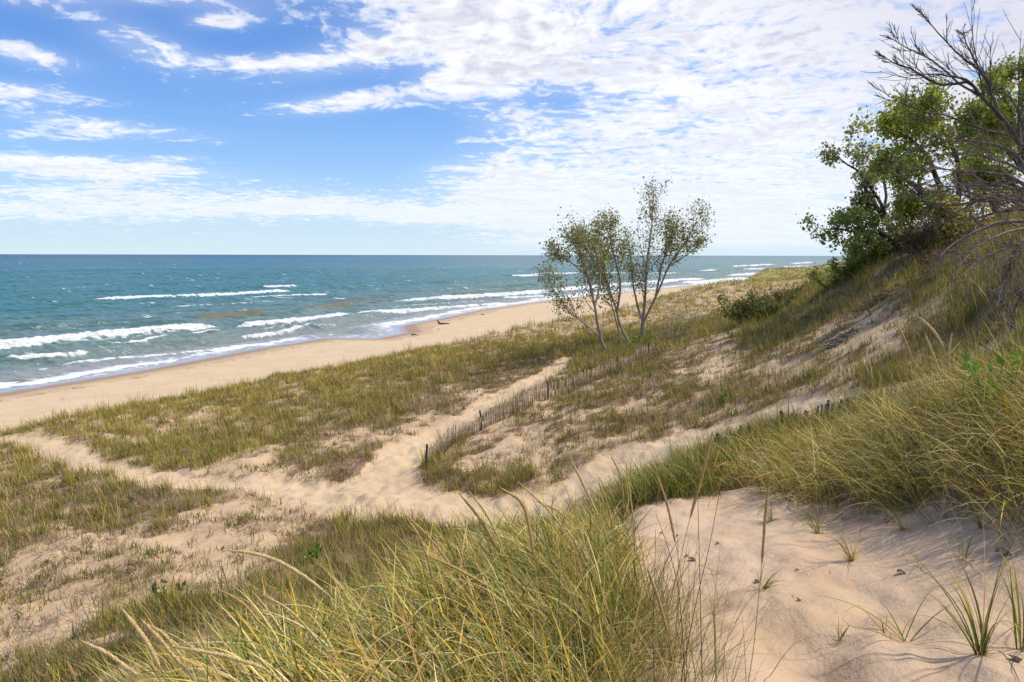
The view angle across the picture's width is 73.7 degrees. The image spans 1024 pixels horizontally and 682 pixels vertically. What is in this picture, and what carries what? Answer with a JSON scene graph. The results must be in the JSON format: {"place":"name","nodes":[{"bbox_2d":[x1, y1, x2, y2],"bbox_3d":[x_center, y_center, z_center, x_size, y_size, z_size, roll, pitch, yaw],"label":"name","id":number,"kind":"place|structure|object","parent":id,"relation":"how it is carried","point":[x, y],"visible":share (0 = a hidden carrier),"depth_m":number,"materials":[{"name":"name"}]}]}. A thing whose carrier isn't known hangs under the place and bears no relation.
{"place":"outdoors","nodes":[
{"label":"outdoors","id":0,"kind":"place"},
{"bbox_2d":[0,280,743,434],"bbox_3d":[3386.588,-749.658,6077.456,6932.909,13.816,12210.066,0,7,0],"label":"beach","id":1,"kind":"structure","parent":0,"point":[15,405],"depth_m":79.25,"materials":[{"name":"beige sand"}]},
{"bbox_2d":[0,254,845,392],"bbox_3d":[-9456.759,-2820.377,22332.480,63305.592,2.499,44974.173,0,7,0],"label":"lake water","id":2,"kind":"structure","parent":0,"point":[69,317],"depth_m":209.12,"materials":[{"name":"blue liquid"}]},
{"bbox_2d":[0,325,1021,527],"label":"sand path","id":3,"kind":"structure","parent":0,"point":[390,469],"depth_m":20.20,"materials":[{"name":"beige sand"}]},
{"bbox_2d":[0,231,1023,681],"bbox_3d":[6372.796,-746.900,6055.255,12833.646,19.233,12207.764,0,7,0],"label":"dune ground","id":4,"kind":"structure","parent":0,"point":[870,579],"depth_m":6.11,"materials":[{"name":"beige sand"}]},
{"bbox_2d":[65,660,75,681],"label":"grass seed stalk","id":5,"kind":"object","parent":4,"relation":"on","point":[71,670],"depth_m":2.04,"materials":[{"name":"plant"}]},
{"bbox_2d":[80,639,142,681],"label":"grass seed stalk","id":6,"kind":"object","parent":4,"relation":"on","point":[123,665],"depth_m":1.60,"materials":[{"name":"plant"}]},
{"bbox_2d":[119,607,165,681],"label":"grass seed stalk","id":7,"kind":"object","parent":4,"relation":"on","point":[140,632],"depth_m":1.70,"materials":[{"name":"plant"}]},
{"bbox_2d":[140,618,194,681],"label":"grass seed stalk","id":8,"kind":"object","parent":4,"relation":"on","point":[167,648],"depth_m":1.81,"materials":[{"name":"plant"}]},
{"bbox_2d":[150,579,187,601],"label":"leafy plant","id":9,"kind":"object","parent":4,"relation":"on","point":[154,584],"visible":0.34,"depth_m":10.91,"materials":[{"name":"green plant"}]},
{"bbox_2d":[149,625,194,680],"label":"grass seed stalk","id":10,"kind":"object","parent":4,"relation":"on","point":[168,639],"depth_m":2.02,"materials":[{"name":"plant"}]},
{"bbox_2d":[194,625,221,681],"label":"grass seed stalk","id":11,"kind":"object","parent":4,"relation":"on","point":[205,648],"depth_m":1.82,"materials":[{"name":"plant"}]},
{"bbox_2d":[171,646,280,681],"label":"grass seed stalk","id":12,"kind":"object","parent":4,"relation":"on","point":[228,656],"depth_m":1.71,"materials":[{"name":"plant"}]},
{"bbox_2d":[221,590,304,681],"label":"grass seed stalk","id":13,"kind":"object","parent":4,"relation":"on","point":[248,609],"depth_m":2.02,"materials":[{"name":"plant"}]},
{"bbox_2d":[263,595,348,681],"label":"grass seed stalk","id":14,"kind":"object","parent":4,"relation":"on","point":[297,617],"depth_m":2.12,"materials":[{"name":"plant"}]},
{"bbox_2d":[226,549,389,681],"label":"grass seed stalk","id":15,"kind":"object","parent":4,"relation":"on","point":[296,571],"depth_m":1.84,"materials":[{"name":"plant"}]},
{"bbox_2d":[301,542,324,563],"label":"leafy plant","id":16,"kind":"object","parent":4,"relation":"on","point":[315,551],"visible":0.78,"depth_m":13.43,"materials":[{"name":"green plant"}]},
{"bbox_2d":[33,475,749,681],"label":"foreground grass","id":17,"kind":"structure","parent":4,"relation":"on","point":[478,561],"depth_m":2.93,"materials":[{"name":"green plant"}]},
{"bbox_2d":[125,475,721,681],"bbox_3d":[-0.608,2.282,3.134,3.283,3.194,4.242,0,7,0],"label":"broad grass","id":18,"kind":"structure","parent":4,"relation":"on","point":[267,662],"depth_m":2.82,"materials":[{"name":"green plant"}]},
{"bbox_2d":[405,516,442,648],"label":"grass seed stalk","id":19,"kind":"object","parent":4,"relation":"on","point":[422,544],"depth_m":2.62,"materials":[{"name":"plant"}]},
{"bbox_2d":[406,515,493,649],"bbox_3d":[-0.240,1.058,2.759,0.372,0.753,0.024,0,7,-5],"label":"grass seed stalk","id":20,"kind":"object","parent":4,"relation":"on","point":[431,540],"depth_m":2.72,"materials":[{"name":"plant"}]},
{"bbox_2d":[447,521,474,623],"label":"grass seed stalk","id":21,"kind":"object","parent":4,"relation":"on","point":[458,544],"depth_m":2.94,"materials":[{"name":"plant"}]},
{"bbox_2d":[423,554,550,662],"bbox_3d":[-0.058,1.090,2.462,0.514,0.685,0.022,0,7,-3],"label":"grass seed stalk","id":22,"kind":"object","parent":4,"relation":"on","point":[460,570],"depth_m":2.42,"materials":[{"name":"plant"}]},
{"bbox_2d":[459,493,528,663],"bbox_3d":[-0.072,1.012,2.855,0.301,0.793,0.023,-1,7,-6],"label":"grass seed stalk","id":23,"kind":"object","parent":4,"relation":"on","point":[479,519],"depth_m":2.81,"materials":[{"name":"plant"}]},
{"bbox_2d":[468,491,526,633],"bbox_3d":[-0.050,1.009,2.854,0.264,0.798,0.023,-1,7,-6],"label":"grass seed stalk","id":24,"kind":"object","parent":4,"relation":"on","point":[486,514],"depth_m":2.81,"materials":[{"name":"plant"}]},
{"bbox_2d":[0,191,1023,553],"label":"dune grass","id":25,"kind":"structure","parent":4,"relation":"on","point":[286,393],"depth_m":27.90,"materials":[{"name":"green plant"}]},
{"bbox_2d":[0,262,1023,681],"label":"marram grass","id":26,"kind":"structure","parent":4,"relation":"on","point":[376,534],"depth_m":12.21,"materials":[{"name":"green plant"}]},
{"bbox_2d":[0,211,1023,681],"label":"sparse grass","id":27,"kind":"structure","parent":4,"relation":"on","point":[226,525],"depth_m":20.33,"materials":[{"name":"green plant"}]},
{"bbox_2d":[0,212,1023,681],"bbox_3d":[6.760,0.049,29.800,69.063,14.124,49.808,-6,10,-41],"label":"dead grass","id":28,"kind":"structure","parent":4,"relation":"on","point":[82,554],"depth_m":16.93,"materials":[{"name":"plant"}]},
{"bbox_2d":[500,487,543,681],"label":"grass seed stalk","id":29,"kind":"object","parent":4,"relation":"on","point":[516,497],"depth_m":2.19,"materials":[{"name":"plant"}]},
{"bbox_2d":[425,343,653,467],"bbox_3d":[2.205,2.149,29.011,1.246,2.561,17.922,6,9,37],"label":"picket fence","id":30,"kind":"object","parent":4,"relation":"on","point":[568,384],"visible":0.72,"depth_m":27.10,"materials":[{"name":"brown wood"}]},
{"bbox_2d":[518,482,602,650],"bbox_3d":[0.206,0.979,2.749,0.369,0.858,0.025,0,7,-5],"label":"grass seed stalk","id":31,"kind":"object","parent":4,"relation":"on","point":[548,510],"depth_m":2.71,"materials":[{"name":"plant"}]},
{"bbox_2d":[531,205,614,351],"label":"cottonwood tree","id":32,"kind":"object","parent":4,"relation":"on","point":[594,248],"visible":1,"depth_m":40.41,"materials":[{"name":"green plant"}]},
{"bbox_2d":[536,501,609,609],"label":"grass seed stalk","id":33,"kind":"object","parent":4,"relation":"on","point":[564,516],"depth_m":3.12,"materials":[{"name":"plant"}]},
{"bbox_2d":[574,553,592,648],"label":"grass seed stalk","id":34,"kind":"object","parent":4,"relation":"on","point":[582,578],"depth_m":2.53,"materials":[{"name":"plant"}]},
{"bbox_2d":[569,456,626,621],"bbox_3d":[0.393,0.964,3.050,0.292,0.925,0.024,-1,7,-6],"label":"grass seed stalk","id":35,"kind":"object","parent":4,"relation":"on","point":[584,487],"depth_m":3.01,"materials":[{"name":"plant"}]},
{"bbox_2d":[566,203,630,342],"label":"cottonwood tree","id":36,"kind":"object","parent":4,"relation":"on","point":[610,223],"visible":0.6,"depth_m":43.73,"materials":[{"name":"green plant"}]},
{"bbox_2d":[583,501,619,596],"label":"grass seed stalk","id":37,"kind":"object","parent":4,"relation":"on","point":[598,529],"depth_m":3.34,"materials":[{"name":"plant"}]},
{"bbox_2d":[598,482,619,576],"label":"grass seed stalk","id":38,"kind":"object","parent":4,"relation":"on","point":[609,514],"depth_m":3.43,"materials":[{"name":"plant"}]},
{"bbox_2d":[591,228,636,342],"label":"cottonwood sapling","id":39,"kind":"object","parent":4,"relation":"on","point":[610,299],"visible":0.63,"depth_m":44.09,"materials":[{"name":"green plant"}]},
{"bbox_2d":[611,456,627,605],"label":"grass seed stalk","id":40,"kind":"object","parent":4,"relation":"on","point":[623,504],"depth_m":3.31,"materials":[{"name":"plant"}]},
{"bbox_2d":[617,320,635,329],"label":"leafy sprout","id":41,"kind":"object","parent":4,"relation":"on","point":[629,325],"visible":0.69,"depth_m":57.07,"materials":[{"name":"green plant"}]},
{"bbox_2d":[626,464,639,625],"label":"grass seed stalk","id":42,"kind":"object","parent":4,"relation":"on","point":[632,513],"depth_m":3.12,"materials":[{"name":"plant"}]},
{"bbox_2d":[495,510,783,681],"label":"wiry grass","id":43,"kind":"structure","parent":4,"relation":"on","point":[644,626],"depth_m":2.77,"materials":[{"name":"plant"}]},
{"bbox_2d":[628,329,656,344],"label":"leafy sprout","id":44,"kind":"object","parent":4,"relation":"on","point":[638,339],"visible":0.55,"depth_m":43.47,"materials":[{"name":"green plant"}]},
{"bbox_2d":[546,421,746,527],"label":"bank grass","id":45,"kind":"structure","parent":4,"relation":"on","point":[675,482],"depth_m":6.64,"materials":[{"name":"green plant"}]},
{"bbox_2d":[652,529,655,678],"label":"dry stem","id":46,"kind":"object","parent":4,"relation":"on","point":[653,599],"visible":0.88,"depth_m":2.54,"materials":[{"name":"brown plant"}]},
{"bbox_2d":[647,568,676,681],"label":"grass seed stalk","id":47,"kind":"object","parent":4,"relation":"on","point":[660,606],"depth_m":2.12,"materials":[{"name":"plant"}]},
{"bbox_2d":[618,171,715,335],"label":"cottonwood tree","id":48,"kind":"object","parent":4,"relation":"on","point":[670,238],"visible":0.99,"depth_m":47.10,"materials":[{"name":"green plant"}]},
{"bbox_2d":[656,515,685,681],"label":"dry stem","id":49,"kind":"object","parent":4,"relation":"on","point":[679,601],"visible":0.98,"depth_m":2.33,"materials":[{"name":"brown plant"}]},
{"bbox_2d":[656,473,686,666],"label":"grass seed stalk","id":50,"kind":"object","parent":4,"relation":"on","point":[668,510],"depth_m":2.60,"materials":[{"name":"plant"}]},
{"bbox_2d":[643,304,706,342],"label":"sparse shrub","id":51,"kind":"object","parent":4,"relation":"on","point":[679,334],"visible":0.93,"depth_m":41.09,"materials":[{"name":"green plant"}]},
{"bbox_2d":[657,432,712,681],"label":"grass seed stalk","id":52,"kind":"object","parent":4,"relation":"on","point":[701,475],"depth_m":2.28,"materials":[{"name":"plant"}]},
{"bbox_2d":[697,488,702,681],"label":"dry stem","id":53,"kind":"object","parent":4,"relation":"on","point":[700,592],"visible":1,"depth_m":2.22,"materials":[{"name":"brown plant"}]},
{"bbox_2d":[681,486,720,681],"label":"dry stem","id":54,"kind":"object","parent":4,"relation":"on","point":[698,592],"visible":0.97,"depth_m":2.12,"materials":[{"name":"brown plant"}]},
{"bbox_2d":[713,607,717,681],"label":"grass seed stalk","id":55,"kind":"object","parent":4,"relation":"on","point":[715,649],"depth_m":2.03,"materials":[{"name":"plant"}]},
{"bbox_2d":[449,215,991,342],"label":"shore grass","id":56,"kind":"structure","parent":4,"relation":"on","point":[622,311],"depth_m":82.25,"materials":[{"name":"green plant"}]},
{"bbox_2d":[716,389,726,401],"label":"leafy plant","id":57,"kind":"object","parent":4,"relation":"on","point":[724,395],"visible":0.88,"depth_m":21.63,"materials":[{"name":"green plant"}]},
{"bbox_2d":[709,283,805,324],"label":"shrub","id":58,"kind":"object","parent":4,"relation":"on","point":[752,307],"visible":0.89,"depth_m":38.80,"materials":[{"name":"green plant"}]},
{"bbox_2d":[748,480,769,681],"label":"grass seed stalk","id":59,"kind":"object","parent":4,"relation":"on","point":[764,524],"depth_m":2.30,"materials":[{"name":"plant"}]},
{"bbox_2d":[749,489,787,520],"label":"grass tuft","id":60,"kind":"object","parent":4,"relation":"on","point":[770,517],"visible":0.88,"depth_m":5.15,"materials":[{"name":"plant"}]},
{"bbox_2d":[755,563,800,593],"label":"grass tuft","id":61,"kind":"object","parent":4,"relation":"on","point":[765,586],"visible":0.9,"depth_m":3.64,"materials":[{"name":"plant"}]},
{"bbox_2d":[714,397,851,443],"bbox_3d":[5.847,2.094,15.099,2.956,1.991,1.301,4,8,28],"label":"picket fence","id":62,"kind":"object","parent":4,"relation":"on","point":[806,411],"visible":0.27,"depth_m":14.88,"materials":[{"name":"brown wood"}]},
{"bbox_2d":[762,279,807,304],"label":"shrub","id":63,"kind":"object","parent":4,"relation":"on","point":[777,296],"visible":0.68,"depth_m":47.56,"materials":[{"name":"green plant"}]},
{"bbox_2d":[645,501,936,670],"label":"plant litter","id":64,"kind":"object","parent":4,"relation":"on","point":[752,570],"visible":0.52,"depth_m":3.86,"materials":[{"name":"brown plant"}]},
{"bbox_2d":[764,633,819,681],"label":"dry stem","id":65,"kind":"object","parent":4,"relation":"on","point":[784,654],"visible":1,"depth_m":2.03,"materials":[{"name":"plant"}]},
{"bbox_2d":[784,499,827,535],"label":"grass tuft","id":66,"kind":"object","parent":4,"relation":"on","point":[815,528],"visible":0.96,"depth_m":4.77,"materials":[{"name":"plant"}]},
{"bbox_2d":[802,267,831,281],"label":"shrub","id":67,"kind":"object","parent":4,"relation":"on","point":[825,269],"visible":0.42,"depth_m":52.08,"materials":[{"name":"green plant"}]},
{"bbox_2d":[804,253,856,290],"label":"crest shrub","id":68,"kind":"object","parent":4,"relation":"on","point":[832,282],"visible":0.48,"depth_m":35.67,"materials":[{"name":"green plant"}]},
{"bbox_2d":[808,520,866,561],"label":"grass tuft","id":69,"kind":"object","parent":4,"relation":"on","point":[852,558],"visible":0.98,"depth_m":4.00,"materials":[{"name":"plant"}]},
{"bbox_2d":[816,324,862,351],"bbox_3d":[10.835,0.046,22.464,1.866,1.175,0.620,-1,7,-6],"label":"brush heap","id":70,"kind":"object","parent":4,"relation":"on","point":[838,341],"visible":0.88,"depth_m":22.38,"materials":[{"name":"brown plant"}]},
{"bbox_2d":[831,621,849,643],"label":"grass tuft","id":71,"kind":"object","parent":4,"relation":"on","point":[839,637],"visible":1,"depth_m":3.04,"materials":[{"name":"green plant"}]},
{"bbox_2d":[795,200,899,264],"bbox_3d":[16.037,-5.104,32.164,4.597,3.195,3.722,-7,10,-44],"label":"oak tree","id":72,"kind":"object","parent":4,"relation":"on","point":[849,218],"visible":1,"depth_m":31.46,"materials":[{"name":"green plant"}]},
{"bbox_2d":[680,328,1023,564],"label":"mound grass","id":73,"kind":"structure","parent":4,"relation":"on","point":[881,476],"depth_m":4.99,"materials":[{"name":"green plant"}]},
{"bbox_2d":[826,230,889,280],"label":"crest shrub","id":74,"kind":"object","parent":4,"relation":"on","point":[836,268],"visible":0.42,"depth_m":34.71,"materials":[{"name":"green plant"}]},
{"bbox_2d":[815,124,915,231],"bbox_3d":[17.302,-7.501,34.006,5.497,6.134,3.648,-3,8,-22],"label":"grey green tree","id":75,"kind":"object","parent":4,"relation":"on","point":[868,197],"visible":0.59,"depth_m":33.73,"materials":[{"name":"green plant"}]},
{"bbox_2d":[837,224,903,266],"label":"crest shrub","id":76,"kind":"object","parent":4,"relation":"on","point":[875,254],"visible":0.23,"depth_m":33.48,"materials":[{"name":"green plant"}]},
{"bbox_2d":[837,285,906,318],"bbox_3d":[13.646,-1.507,26.037,2.831,1.276,0.819,0,7,0],"label":"brush heap","id":77,"kind":"object","parent":4,"relation":"on","point":[869,304],"visible":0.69,"depth_m":25.99,"materials":[{"name":"brown plant"}]},
{"bbox_2d":[866,612,891,639],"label":"grass tuft","id":78,"kind":"object","parent":4,"relation":"on","point":[882,625],"visible":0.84,"depth_m":3.01,"materials":[{"name":"beige plant"}]},
{"bbox_2d":[851,274,924,313],"bbox_3d":[14.098,-1.607,25.760,3.547,1.877,1.428,0,7,0],"label":"brush heap","id":79,"kind":"object","parent":4,"relation":"on","point":[879,298],"visible":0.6,"depth_m":25.73,"materials":[{"name":"brown plant"}]},
{"bbox_2d":[858,492,918,538],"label":"grass tuft","id":80,"kind":"object","parent":4,"relation":"on","point":[899,524],"visible":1,"depth_m":4.35,"materials":[{"name":"green plant"}]},
{"bbox_2d":[887,366,900,447],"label":"grass seed stalk","id":81,"kind":"object","parent":4,"relation":"on","point":[895,394],"depth_m":4.97,"materials":[{"name":"plant"}]},
{"bbox_2d":[863,213,941,253],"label":"crest shrub","id":82,"kind":"object","parent":4,"relation":"on","point":[910,229],"visible":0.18,"depth_m":32.57,"materials":[{"name":"green plant"}]},
{"bbox_2d":[897,325,920,493],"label":"grass seed stalk","id":83,"kind":"object","parent":4,"relation":"on","point":[906,343],"depth_m":4.65,"materials":[{"name":"plant"}]},
{"bbox_2d":[859,340,961,534],"bbox_3d":[2.579,0.649,4.426,0.560,1.335,0.016,0,7,3],"label":"grass seed stalk","id":84,"kind":"object","parent":4,"relation":"on","point":[955,347],"depth_m":4.41,"materials":[{"name":"plant"}]},
{"bbox_2d":[814,590,1008,647],"bbox_3d":[1.686,1.230,2.996,0.787,0.218,0.433,3,8,19],"label":"grass tuft","id":85,"kind":"object","parent":4,"relation":"on","point":[898,637],"visible":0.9,"depth_m":2.96,"materials":[{"name":"green plant"}]},
{"bbox_2d":[903,548,924,568],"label":"grass tuft","id":86,"kind":"object","parent":4,"relation":"on","point":[914,560],"visible":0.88,"depth_m":3.76,"materials":[{"name":"green plant"}]},
{"bbox_2d":[880,186,950,252],"bbox_3d":[19.742,-5.933,33.648,5.208,3.713,2.641,-4,8,-31],"label":"scrub oak","id":87,"kind":"object","parent":4,"relation":"on","point":[897,219],"visible":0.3,"depth_m":32.63,"materials":[{"name":"green plant"}]},
{"bbox_2d":[879,216,980,253],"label":"twiggy shrub","id":88,"kind":"object","parent":4,"relation":"on","point":[922,238],"visible":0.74,"depth_m":30.55,"materials":[{"name":"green plant"}]},
{"bbox_2d":[843,74,1022,239],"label":"oak tree","id":89,"kind":"object","parent":4,"relation":"on","point":[893,124],"visible":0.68,"depth_m":29.26,"materials":[{"name":"green plant"}]},
{"bbox_2d":[915,244,953,265],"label":"rusty shrub","id":90,"kind":"object","parent":4,"relation":"on","point":[924,257],"visible":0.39,"depth_m":26.79,"materials":[{"name":"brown plant"}]},
{"bbox_2d":[918,316,950,485],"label":"grass seed stalk","id":91,"kind":"object","parent":4,"relation":"on","point":[933,331],"depth_m":4.33,"materials":[{"name":"plant"}]},
{"bbox_2d":[924,333,956,478],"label":"grass seed stalk","id":92,"kind":"object","parent":4,"relation":"on","point":[933,356],"depth_m":4.45,"materials":[{"name":"plant"}]},
{"bbox_2d":[862,2,1023,151],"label":"bare tree","id":93,"kind":"object","parent":4,"relation":"on","point":[979,68],"visible":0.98,"depth_m":8.28,"materials":[{"name":"brown plant"}]},
{"bbox_2d":[947,332,951,490],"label":"grass seed stalk","id":94,"kind":"object","parent":4,"relation":"on","point":[948,362],"depth_m":4.35,"materials":[{"name":"plant"}]},
{"bbox_2d":[877,111,1023,343],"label":"bare tree","id":95,"kind":"object","parent":4,"relation":"on","point":[1017,199],"visible":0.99,"depth_m":8.40,"materials":[{"name":"grey wood"}]},
{"bbox_2d":[881,511,1023,681],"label":"grass tuft","id":96,"kind":"object","parent":4,"relation":"on","point":[985,639],"visible":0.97,"depth_m":2.66,"materials":[{"name":"green plant"}]},
{"bbox_2d":[947,509,981,565],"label":"grass tuft","id":97,"kind":"object","parent":4,"relation":"on","point":[965,545],"visible":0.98,"depth_m":3.63,"materials":[{"name":"green plant"}]},
{"bbox_2d":[907,161,1023,244],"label":"scrub oak","id":98,"kind":"object","parent":4,"relation":"on","point":[954,230],"visible":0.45,"depth_m":28.66,"materials":[{"name":"green plant"}]},
{"bbox_2d":[945,478,1011,529],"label":"grass tuft","id":99,"kind":"object","parent":4,"relation":"on","point":[979,523],"visible":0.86,"depth_m":3.89,"materials":[{"name":"green plant"}]},
{"bbox_2d":[944,48,1023,193],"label":"oak tree","id":100,"kind":"object","parent":4,"relation":"on","point":[989,115],"visible":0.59,"depth_m":22.65,"materials":[{"name":"green plant"}]},
{"bbox_2d":[946,540,1023,650],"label":"grass tuft","id":101,"kind":"object","parent":4,"relation":"on","point":[1015,617],"visible":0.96,"depth_m":2.68,"materials":[{"name":"green plant"}]},
{"bbox_2d":[958,344,1021,416],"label":"leafy plant","id":102,"kind":"object","parent":4,"relation":"on","point":[976,365],"visible":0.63,"depth_m":5.02,"materials":[{"name":"green plant"}]},
{"bbox_2d":[995,546,1011,554],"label":"dead leaf","id":103,"kind":"object","parent":4,"relation":"on","point":[1001,550],"visible":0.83,"depth_m":3.53,"materials":[{"name":"brown plant"}]},
{"bbox_2d":[984,343,1023,388],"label":"leafy plant","id":104,"kind":"object","parent":4,"relation":"on","point":[1007,358],"visible":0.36,"depth_m":5.13,"materials":[{"name":"green plant"}]},
{"bbox_2d":[1008,654,1022,661],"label":"dead leaf","id":105,"kind":"object","parent":4,"relation":"on","point":[1016,658],"visible":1,"depth_m":2.56,"materials":[{"name":"brown plant"}]},
{"bbox_2d":[0,0,1023,255],"label":"sky","id":106,"kind":"structure","parent":0,"point":[170,127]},
{"bbox_2d":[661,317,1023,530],"bbox_3d":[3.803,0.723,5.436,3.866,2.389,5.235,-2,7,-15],"label":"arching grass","id":107,"kind":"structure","parent":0,"point":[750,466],"depth_m":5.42,"materials":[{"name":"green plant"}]}
]}

